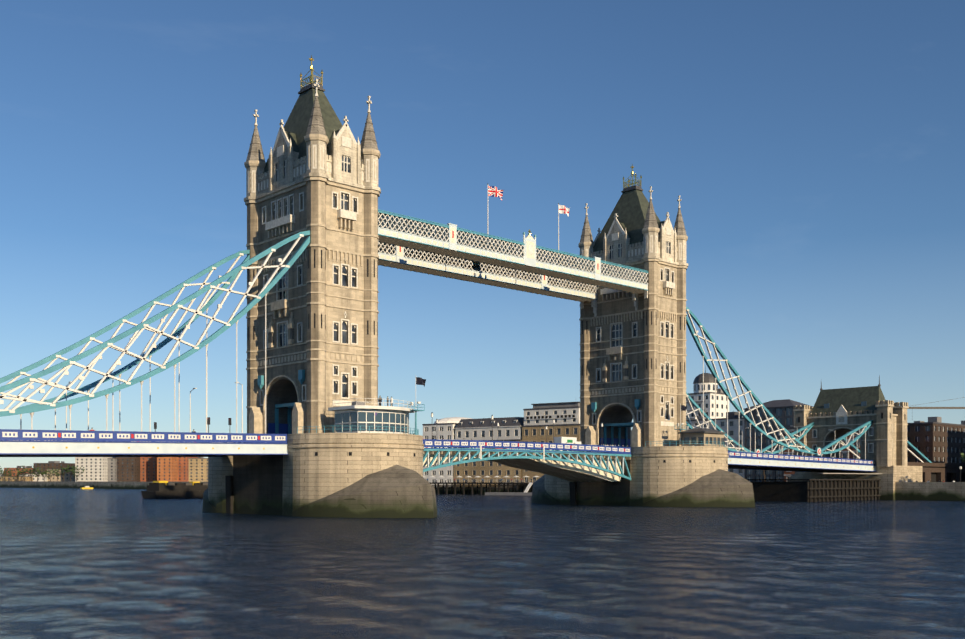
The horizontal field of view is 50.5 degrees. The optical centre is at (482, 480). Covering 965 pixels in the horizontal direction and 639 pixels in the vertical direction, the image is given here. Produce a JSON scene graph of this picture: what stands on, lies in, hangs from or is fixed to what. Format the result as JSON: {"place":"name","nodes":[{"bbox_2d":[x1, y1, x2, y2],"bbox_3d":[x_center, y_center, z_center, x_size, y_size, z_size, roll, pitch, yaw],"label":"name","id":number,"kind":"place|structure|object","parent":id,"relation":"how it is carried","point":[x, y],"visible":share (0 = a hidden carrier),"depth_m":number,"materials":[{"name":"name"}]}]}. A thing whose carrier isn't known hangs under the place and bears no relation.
{"place":"outdoors","nodes":[
{"label":"outdoors","id":0,"kind":"place"},
{"bbox_2d":[0,457,207,481],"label":"buildings","id":1,"kind":"structure","parent":0,"point":[148,469],"depth_m":938.64,"materials":[{"name":"brown brick"}]},
{"bbox_2d":[0,462,964,501],"bbox_3d":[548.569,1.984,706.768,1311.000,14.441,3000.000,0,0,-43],"label":"bank","id":2,"kind":"structure","parent":0,"point":[823,490],"depth_m":267.49,"materials":[{"name":"stone"}]},
{"bbox_2d":[422,402,579,495],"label":"waterfront building","id":3,"kind":"structure","parent":2,"relation":"on","point":[532,423],"depth_m":381.83,"materials":[{"name":"yellow brick"}]},
{"bbox_2d":[89,396,954,481],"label":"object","id":4,"kind":"object","parent":2,"relation":"on","point":[569,440],"visible":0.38,"depth_m":198.68,"materials":[{"name":"grey fabric"}]},
{"bbox_2d":[686,366,964,481],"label":"buildings","id":5,"kind":"structure","parent":2,"relation":"on","point":[934,440],"depth_m":350.95,"materials":[{"name":"brown brick"}]},
{"bbox_2d":[791,376,931,499],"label":"abutment","id":6,"kind":"object","parent":2,"relation":"on","point":[840,412],"visible":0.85,"depth_m":280.91,"materials":[{"name":"stone"}]},
{"bbox_2d":[686,307,876,471],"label":"side span","id":7,"kind":"object","parent":6,"relation":"attached to","point":[756,459],"visible":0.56,"depth_m":246.08,"materials":[{"name":"metal"}]},
{"bbox_2d":[0,0,964,472],"label":"sky","id":8,"kind":"structure","parent":0,"point":[813,151],"materials":[{"name":"blue"}]},
{"bbox_2d":[763,452,964,478],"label":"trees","id":9,"kind":"object","parent":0,"point":[963,456],"visible":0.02,"depth_m":264.32,"materials":[{"name":"green plant"}]},
{"label":"water","id":10,"kind":"structure","parent":0,"visible":0},
{"bbox_2d":[202,433,436,517],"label":"pier","id":11,"kind":"structure","parent":10,"relation":"in","point":[357,475],"depth_m":146.22,"materials":[{"name":"stone"}]},
{"bbox_2d":[244,55,380,433],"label":"tower","id":12,"kind":"structure","parent":11,"relation":"on","point":[316,174],"depth_m":158.70,"materials":[{"name":"stone"}]},
{"bbox_2d":[0,231,309,456],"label":"side span","id":13,"kind":"object","parent":12,"relation":"attached to","point":[20,442],"visible":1,"depth_m":140.12,"materials":[{"name":"metal"}]},
{"bbox_2d":[297,377,725,446],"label":"control cabins","id":14,"kind":"object","parent":11,"relation":"on","point":[358,417],"visible":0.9,"depth_m":150.56,"materials":[{"name":"white paint"}]},
{"bbox_2d":[423,412,631,481],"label":"bascules","id":15,"kind":"object","parent":11,"relation":"attached to","point":[573,464],"visible":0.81,"depth_m":193.77,"materials":[{"name":"metal"}]},
{"bbox_2d":[0,487,964,638],"bbox_3d":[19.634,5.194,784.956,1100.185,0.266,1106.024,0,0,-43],"label":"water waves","id":16,"kind":"object","parent":10,"relation":"on","point":[77,563],"visible":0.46,"depth_m":58.72,"materials":[{"name":"blue liquid"}]},
{"bbox_2d":[80,481,207,498],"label":"boats","id":17,"kind":"object","parent":16,"relation":"on","point":[161,490],"visible":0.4,"depth_m":295.54,"materials":[{"name":"metal"}]},
{"bbox_2d":[531,446,754,506],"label":"pier","id":18,"kind":"structure","parent":10,"relation":"in","point":[682,476],"depth_m":202.65,"materials":[{"name":"stone"}]},
{"bbox_2d":[578,164,687,446],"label":"tower","id":19,"kind":"structure","parent":18,"relation":"on","point":[632,363],"depth_m":215.46,"materials":[{"name":"stone"}]},
{"bbox_2d":[378,184,647,316],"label":"walkways","id":20,"kind":"structure","parent":19,"relation":"attached to","point":[453,251],"depth_m":188.68,"materials":[{"name":"white paint"}]}
]}

